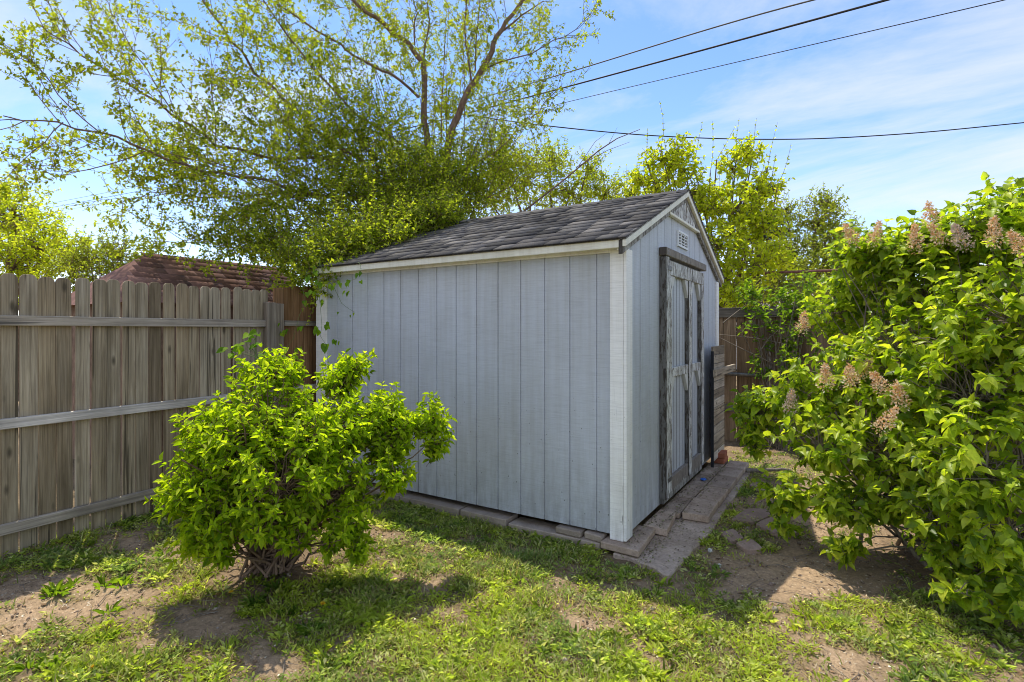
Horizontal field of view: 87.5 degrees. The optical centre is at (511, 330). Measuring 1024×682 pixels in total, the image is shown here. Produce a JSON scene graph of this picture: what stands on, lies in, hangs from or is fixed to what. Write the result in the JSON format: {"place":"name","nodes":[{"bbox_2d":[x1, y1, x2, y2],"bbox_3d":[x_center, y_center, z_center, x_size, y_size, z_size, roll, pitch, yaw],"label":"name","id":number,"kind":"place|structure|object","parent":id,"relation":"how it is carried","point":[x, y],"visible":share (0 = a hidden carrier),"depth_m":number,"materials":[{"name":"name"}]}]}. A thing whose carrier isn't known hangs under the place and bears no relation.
{"place":"outdoors","nodes":[
{"label":"outdoors","id":0,"kind":"place"},
{"bbox_2d":[8,0,814,211],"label":"overhead wire","id":1,"kind":"object","parent":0,"point":[624,54],"visible":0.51,"depth_m":8.56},
{"bbox_2d":[18,0,889,213],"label":"overhead wire","id":2,"kind":"object","parent":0,"point":[825,16],"visible":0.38,"depth_m":8.05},
{"bbox_2d":[0,369,1023,681],"bbox_3d":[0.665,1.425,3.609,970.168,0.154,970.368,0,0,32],"label":"ground","id":3,"kind":"structure","parent":0,"point":[270,663],"depth_m":2.85,"materials":[{"name":"soil"}]},
{"bbox_2d":[6,651,51,671],"bbox_3d":[-2.064,1.429,2.290,0.133,0.053,0.124,0,0,12],"label":"weed clump","id":4,"kind":"object","parent":3,"relation":"on","point":[19,667],"visible":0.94,"depth_m":2.28,"materials":[{"name":"green plant"}]},
{"bbox_2d":[0,171,101,400],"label":"yard tree","id":5,"kind":"object","parent":3,"relation":"on","point":[22,252],"visible":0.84,"depth_m":10.46,"materials":[{"name":"green plant"}]},
{"bbox_2d":[31,643,81,668],"bbox_3d":[-1.982,1.427,2.333,0.173,0.058,0.194,0,0,-37],"label":"weed clump","id":6,"kind":"object","parent":3,"relation":"on","point":[55,657],"visible":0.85,"depth_m":2.34,"materials":[{"name":"green plant"}]},
{"bbox_2d":[38,578,77,598],"bbox_3d":[-2.425,1.364,2.846,0.163,0.076,0.211,0,0,-29],"label":"weed clump","id":7,"kind":"object","parent":3,"relation":"on","point":[49,592],"visible":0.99,"depth_m":2.84,"materials":[{"name":"green plant"}]},
{"bbox_2d":[66,577,80,583],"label":"weed clump","id":8,"kind":"object","parent":3,"relation":"on","point":[75,579],"visible":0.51,"depth_m":2.96,"materials":[{"name":"green plant"}]},
{"bbox_2d":[37,231,141,291],"bbox_3d":[-7.350,-0.194,9.490,1.674,3.305,1.352,0,0,32],"label":"tree","id":9,"kind":"object","parent":3,"relation":"on","point":[83,261],"visible":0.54,"depth_m":9.35,"materials":[{"name":"green plant"}]},
{"bbox_2d":[90,627,122,642],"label":"weed clump","id":10,"kind":"object","parent":3,"relation":"on","point":[111,633],"visible":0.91,"depth_m":2.52,"materials":[{"name":"green plant"}]},
{"bbox_2d":[93,574,122,589],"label":"weed clump","id":11,"kind":"object","parent":3,"relation":"on","point":[100,580],"visible":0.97,"depth_m":2.95,"materials":[{"name":"green plant"}]},
{"bbox_2d":[92,599,125,616],"bbox_3d":[-2.042,1.410,2.714,0.160,0.050,0.138,0,0,32],"label":"weed clump","id":12,"kind":"object","parent":3,"relation":"on","point":[114,608],"visible":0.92,"depth_m":2.71,"materials":[{"name":"green plant"}]},
{"bbox_2d":[106,573,134,588],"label":"weed clump","id":13,"kind":"object","parent":3,"relation":"on","point":[126,580],"visible":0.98,"depth_m":2.95,"materials":[{"name":"green plant"}]},
{"bbox_2d":[0,273,283,557],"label":"wooden fence","id":14,"kind":"object","parent":3,"relation":"on","point":[44,320],"visible":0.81,"depth_m":3.66,"materials":[{"name":"brown wood"}]},
{"bbox_2d":[151,546,173,556],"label":"weed clump","id":15,"kind":"object","parent":3,"relation":"on","point":[168,549],"visible":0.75,"depth_m":3.33,"materials":[{"name":"green plant"}]},
{"bbox_2d":[71,252,293,474],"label":"neighbour shed","id":16,"kind":"structure","parent":3,"relation":"on","point":[162,270],"depth_m":5.71,"materials":[{"name":"brown"}]},
{"bbox_2d":[240,592,267,607],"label":"weed clump","id":17,"kind":"object","parent":3,"relation":"on","point":[251,601],"visible":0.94,"depth_m":2.81,"materials":[{"name":"green plant"}]},
{"bbox_2d":[261,576,285,591],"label":"weed clump","id":18,"kind":"object","parent":3,"relation":"on","point":[267,586],"visible":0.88,"depth_m":2.98,"materials":[{"name":"green plant"}]},
{"bbox_2d":[274,604,300,616],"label":"weed clump","id":19,"kind":"object","parent":3,"relation":"on","point":[289,611],"visible":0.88,"depth_m":2.73,"materials":[{"name":"green plant"}]},
{"bbox_2d":[273,285,315,432],"bbox_3d":[-1.957,0.517,5.337,0.051,2.011,0.968,0,0,27],"label":"cedar fence","id":20,"kind":"object","parent":3,"relation":"on","point":[291,299],"visible":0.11,"depth_m":5.17,"materials":[{"name":"brown wood"}]},
{"bbox_2d":[278,259,362,353],"bbox_3d":[-1.744,-0.229,4.812,0.891,0.918,0.194,0,0,7],"label":"climbing vine","id":21,"kind":"object","parent":20,"relation":"attached to","point":[317,332],"visible":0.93,"depth_m":4.82,"materials":[{"name":"green plant"}]},
{"bbox_2d":[143,343,457,578],"bbox_3d":[-1.169,0.755,3.091,1.517,1.369,1.126,0,0,13],"label":"lilac bush","id":22,"kind":"object","parent":3,"relation":"on","point":[239,462],"visible":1,"depth_m":2.89,"materials":[{"name":"green plant"}]},
{"bbox_2d":[216,329,268,405],"bbox_3d":[-1.649,0.272,3.279,0.339,0.562,0.086,0,0,-4],"label":"vine sprig","id":23,"kind":"object","parent":22,"relation":"attached to","point":[239,346],"visible":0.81,"depth_m":3.29,"materials":[{"name":"green plant"}]},
{"bbox_2d":[295,619,325,636],"bbox_3d":[-0.979,1.433,2.589,0.135,0.053,0.151,0,0,32],"label":"weed clump","id":24,"kind":"object","parent":3,"relation":"on","point":[298,625],"visible":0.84,"depth_m":2.59,"materials":[{"name":"green plant"}]},
{"bbox_2d":[0,0,639,324],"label":"elm tree","id":25,"kind":"object","parent":3,"relation":"on","point":[420,197],"visible":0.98,"depth_m":5.91,"materials":[{"name":"green plant"}]},
{"bbox_2d":[320,576,344,589],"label":"weed clump","id":26,"kind":"object","parent":3,"relation":"on","point":[340,583],"visible":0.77,"depth_m":3.02,"materials":[{"name":"green plant"}]},
{"bbox_2d":[370,487,412,501],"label":"edging paver","id":27,"kind":"object","parent":3,"relation":"on","point":[396,497],"visible":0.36,"depth_m":4.67,"materials":[{"name":"grey concrete"}]},
{"bbox_2d":[400,491,471,517],"bbox_3d":[-0.643,1.458,4.469,0.630,0.088,0.182,0,0,32],"label":"edging paver","id":28,"kind":"object","parent":3,"relation":"on","point":[453,507],"visible":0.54,"depth_m":4.42,"materials":[{"name":"grey concrete"}]},
{"bbox_2d":[460,504,517,527],"bbox_3d":[-0.182,1.458,4.179,0.430,0.088,0.181,0,0,32],"label":"edging paver","id":29,"kind":"object","parent":3,"relation":"on","point":[500,517],"visible":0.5,"depth_m":4.13,"materials":[{"name":"grey concrete"}]},
{"bbox_2d":[0,455,1020,681],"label":"pebbles","id":30,"kind":"object","parent":3,"relation":"on","point":[651,608],"visible":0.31,"depth_m":2.91,"materials":[{"name":"stone"}]},
{"bbox_2d":[0,450,1023,681],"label":"ground cover","id":31,"kind":"object","parent":3,"relation":"on","point":[580,650],"visible":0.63,"depth_m":2.64,"materials":[{"name":"green plant"}]},
{"bbox_2d":[0,463,1021,681],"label":"fallen twigs","id":32,"kind":"object","parent":31,"relation":"on","point":[284,662],"depth_m":2.95,"materials":[{"name":"brown wood"}]},
{"bbox_2d":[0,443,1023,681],"bbox_3d":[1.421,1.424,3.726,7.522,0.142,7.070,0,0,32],"label":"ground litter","id":33,"kind":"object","parent":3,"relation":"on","point":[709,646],"visible":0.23,"depth_m":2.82,"materials":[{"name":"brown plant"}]},
{"bbox_2d":[0,463,1023,681],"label":"weed tufts","id":34,"kind":"object","parent":3,"relation":"on","point":[919,676],"visible":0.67,"depth_m":2.65,"materials":[{"name":"green plant"}]},
{"bbox_2d":[307,189,724,541],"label":"garden shed","id":35,"kind":"structure","parent":3,"relation":"on","point":[557,360],"depth_m":4.14,"materials":[{"name":"grey wood"}]},
{"bbox_2d":[669,260,691,492],"bbox_3d":[1.423,0.369,4.567,0.052,1.858,0.726,0,0,32],"label":"door leaf","id":36,"kind":"structure","parent":35,"relation":"in","point":[680,277],"depth_m":4.65,"materials":[{"name":"grey wood"}]},
{"bbox_2d":[691,269,703,470],"bbox_3d":[1.743,0.369,5.074,0.052,1.858,0.461,0,0,32],"label":"door leaf","id":37,"kind":"structure","parent":35,"relation":"in","point":[697,281],"depth_m":5.16,"materials":[{"name":"grey wood"}]},
{"bbox_2d":[711,345,734,466],"bbox_3d":[2.321,0.778,5.888,0.079,1.228,1.098,0,0,32],"label":"slatted panel","id":38,"kind":"object","parent":35,"relation":"attached to","point":[719,369],"visible":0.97,"depth_m":5.61,"materials":[{"name":"wood"}]},
{"bbox_2d":[465,116,642,217],"bbox_3d":[0.886,-1.545,11.950,4.443,6.012,2.439,0,0,-7],"label":"alley tree","id":39,"kind":"object","parent":3,"relation":"on","point":[564,193],"visible":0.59,"depth_m":11.77,"materials":[{"name":"green plant"}]},
{"bbox_2d":[508,517,601,549],"bbox_3d":[0.327,1.469,3.860,0.730,0.066,0.177,0,0,32],"label":"edging paver","id":40,"kind":"object","parent":3,"relation":"on","point":[544,529],"visible":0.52,"depth_m":3.88,"materials":[{"name":"grey concrete"}]},
{"bbox_2d":[556,523,585,537],"bbox_3d":[0.416,1.413,3.777,0.200,0.045,0.103,0,0,32],"label":"paver block","id":41,"kind":"object","parent":40,"relation":"on","point":[569,530],"depth_m":3.75,"materials":[{"name":"grey concrete"}]},
{"bbox_2d":[584,529,607,542],"bbox_3d":[0.573,1.411,3.676,0.143,0.047,0.105,0,0,32],"label":"paver block","id":42,"kind":"object","parent":40,"relation":"on","point":[596,536],"depth_m":3.65,"materials":[{"name":"grey concrete"}]},
{"bbox_2d":[644,588,661,597],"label":"weed clump","id":43,"kind":"object","parent":3,"relation":"on","point":[658,591],"visible":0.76,"depth_m":2.97,"materials":[{"name":"green plant"}]},
{"bbox_2d":[613,464,750,578],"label":"concrete slab","id":44,"kind":"structure","parent":3,"relation":"on","point":[662,556],"depth_m":3.66,"materials":[{"name":"grey concrete"}]},
{"bbox_2d":[601,525,654,556],"bbox_3d":[0.812,1.429,3.667,0.267,0.047,0.445,0,0,32],"label":"corner paver","id":45,"kind":"object","parent":44,"relation":"on","point":[634,548],"visible":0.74,"depth_m":3.54,"materials":[{"name":"beige concrete"}]},
{"bbox_2d":[643,509,675,535],"bbox_3d":[1.125,1.427,3.980,0.173,0.050,0.402,1,1,32],"label":"paver","id":46,"kind":"object","parent":44,"relation":"on","point":[664,529],"visible":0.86,"depth_m":3.91,"materials":[{"name":"beige concrete"}]},
{"bbox_2d":[661,497,691,517],"bbox_3d":[1.335,1.432,4.333,0.149,0.040,0.412,0,0,32],"label":"paver","id":47,"kind":"object","parent":44,"relation":"on","point":[670,504],"visible":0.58,"depth_m":4.31,"materials":[{"name":"beige concrete"}]},
{"bbox_2d":[620,460,745,569],"bbox_3d":[1.595,1.424,4.532,0.399,0.068,2.852,0,0,32],"label":"paver debris","id":48,"kind":"object","parent":44,"relation":"on","point":[680,510],"visible":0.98,"depth_m":4.14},
{"bbox_2d":[675,484,703,498],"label":"paver","id":49,"kind":"object","parent":44,"relation":"on","point":[690,490],"visible":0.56,"depth_m":4.67,"materials":[{"name":"beige concrete"}]},
{"bbox_2d":[682,497,717,522],"bbox_3d":[1.500,1.426,4.248,0.196,0.057,0.409,1,1,31],"label":"paver","id":50,"kind":"object","parent":44,"relation":"on","point":[705,505],"visible":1,"depth_m":4.17,"materials":[{"name":"beige concrete"}]},
{"bbox_2d":[688,474,713,486],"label":"paver","id":51,"kind":"object","parent":44,"relation":"on","point":[697,481],"visible":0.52,"depth_m":5.02,"materials":[{"name":"beige concrete"}]},
{"bbox_2d":[700,466,721,475],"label":"paver","id":52,"kind":"object","parent":44,"relation":"on","point":[710,470],"visible":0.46,"depth_m":5.38,"materials":[{"name":"beige concrete"}]},
{"bbox_2d":[696,486,727,506],"bbox_3d":[1.724,1.428,4.605,0.196,0.052,0.395,0,0,32],"label":"paver","id":53,"kind":"object","parent":44,"relation":"on","point":[720,497],"visible":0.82,"depth_m":4.57,"materials":[{"name":"beige concrete"}]},
{"bbox_2d":[707,461,727,467],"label":"paver","id":54,"kind":"object","parent":44,"relation":"on","point":[716,464],"visible":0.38,"depth_m":5.61,"materials":[{"name":"beige concrete"}]},
{"bbox_2d":[714,456,727,463],"bbox_3d":[2.237,1.379,5.715,0.100,0.055,0.200,0,0,34],"label":"brick","id":55,"kind":"object","parent":54,"relation":"on","point":[720,461],"visible":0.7,"depth_m":5.64,"materials":[{"name":"red brick"}]},
{"bbox_2d":[718,450,726,458],"bbox_3d":[2.237,1.321,5.715,0.100,0.055,0.200,0,0,29],"label":"brick","id":56,"kind":"object","parent":55,"relation":"on","point":[722,454],"visible":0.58,"depth_m":5.63,"materials":[{"name":"red brick"}]},
{"bbox_2d":[707,475,736,493],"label":"paver","id":57,"kind":"object","parent":44,"relation":"on","point":[720,482],"visible":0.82,"depth_m":4.93,"materials":[{"name":"beige concrete"}]},
{"bbox_2d":[718,467,742,481],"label":"paver","id":58,"kind":"object","parent":44,"relation":"on","point":[734,474],"visible":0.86,"depth_m":5.27,"materials":[{"name":"beige concrete"}]},
{"bbox_2d":[725,460,748,472],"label":"paver","id":59,"kind":"object","parent":44,"relation":"on","point":[739,464],"visible":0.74,"depth_m":5.61,"materials":[{"name":"beige concrete"}]},
{"bbox_2d":[678,603,697,616],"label":"weed clump","id":60,"kind":"object","parent":3,"relation":"on","point":[690,610],"visible":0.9,"depth_m":2.77,"materials":[{"name":"green plant"}]},
{"bbox_2d":[625,101,802,307],"bbox_3d":[3.076,-1.094,8.357,2.536,5.110,1.848,0,0,32],"label":"maple sapling","id":61,"kind":"object","parent":3,"relation":"on","point":[671,160],"visible":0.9,"depth_m":8.20,"materials":[{"name":"green plant"}]},
{"bbox_2d":[721,529,743,543],"bbox_3d":[1.567,1.484,3.810,0.134,0.064,0.225,0,0,-2],"label":"flagstone","id":62,"kind":"object","parent":3,"relation":"on","point":[731,540],"visible":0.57,"depth_m":3.78,"materials":[{"name":"grey stone"}]},
{"bbox_2d":[736,539,761,553],"bbox_3d":[1.618,1.486,3.642,0.151,0.064,0.173,0,0,-13],"label":"flagstone","id":63,"kind":"object","parent":3,"relation":"on","point":[749,547],"visible":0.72,"depth_m":3.60,"materials":[{"name":"grey stone"}]},
{"bbox_2d":[731,508,769,524],"bbox_3d":[1.894,1.482,4.207,0.187,0.064,0.427,0,0,45],"label":"flagstone","id":64,"kind":"object","parent":3,"relation":"on","point":[759,513],"visible":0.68,"depth_m":4.19,"materials":[{"name":"grey stone"}]},
{"bbox_2d":[749,481,764,492],"bbox_3d":[2.315,1.480,4.995,0.336,0.064,0.173,0,0,-39],"label":"flagstone","id":65,"kind":"object","parent":3,"relation":"on","point":[753,484],"visible":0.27,"depth_m":4.99,"materials":[{"name":"grey stone"}]},
{"bbox_2d":[721,183,792,338],"bbox_3d":[6.448,-1.266,14.101,2.446,5.439,2.339,0,0,-3],"label":"pine tree","id":66,"kind":"object","parent":3,"relation":"on","point":[777,235],"visible":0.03,"depth_m":13.69,"materials":[{"name":"plant"}]},
{"bbox_2d":[719,269,829,451],"bbox_3d":[3.323,0.367,6.664,0.747,2.239,1.222,0,0,-41],"label":"fence sapling","id":67,"kind":"object","parent":3,"relation":"on","point":[796,297],"visible":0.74,"depth_m":6.66,"materials":[{"name":"green plant"}]},
{"bbox_2d":[756,517,798,537],"bbox_3d":[1.957,1.481,3.963,0.233,0.064,0.349,0,0,-14],"label":"flagstone","id":68,"kind":"object","parent":3,"relation":"on","point":[763,524],"visible":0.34,"depth_m":3.95,"materials":[{"name":"grey stone"}]},
{"bbox_2d":[732,269,837,360],"bbox_3d":[4.226,0.262,7.518,2.152,2.279,0.051,0,0,32],"label":"frame","id":69,"kind":"object","parent":3,"relation":"on","point":[811,271],"visible":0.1,"depth_m":7.61,"materials":[{"name":"wood"}]},
{"bbox_2d":[741,182,869,306],"bbox_3d":[6.347,-0.960,11.285,2.594,4.852,3.480,0,0,32],"label":"leafy tree","id":70,"kind":"object","parent":3,"relation":"on","point":[816,251],"visible":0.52,"depth_m":11.69,"materials":[{"name":"green plant"}]},
{"bbox_2d":[721,289,921,368],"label":"neighbour house","id":71,"kind":"structure","parent":3,"relation":"on","point":[777,305],"depth_m":19.26,"materials":[{"name":"paint"}]},
{"bbox_2d":[719,306,1002,460],"bbox_3d":[3.574,0.600,6.699,7.822,1.805,0.100,0,0,32],"label":"back fence","id":72,"kind":"object","parent":3,"relation":"on","point":[742,374],"visible":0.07,"depth_m":7.03,"materials":[{"name":"wood"}]},
{"bbox_2d":[724,171,1023,628],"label":"flowering lilac","id":73,"kind":"object","parent":3,"relation":"on","point":[953,375],"visible":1,"depth_m":3.07,"materials":[{"name":"green plant"}]},
{"bbox_2d":[0,0,1023,314],"label":"sky","id":74,"kind":"structure","parent":0,"point":[964,68],"materials":[{"name":"blue"}]},
{"bbox_2d":[68,0,1004,209],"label":"overhead wire","id":75,"kind":"object","parent":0,"point":[753,58],"visible":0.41,"depth_m":7.85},
{"bbox_2d":[449,112,1023,139],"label":"overhead wire","id":76,"kind":"object","parent":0,"point":[776,139],"visible":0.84,"depth_m":9.99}
]}

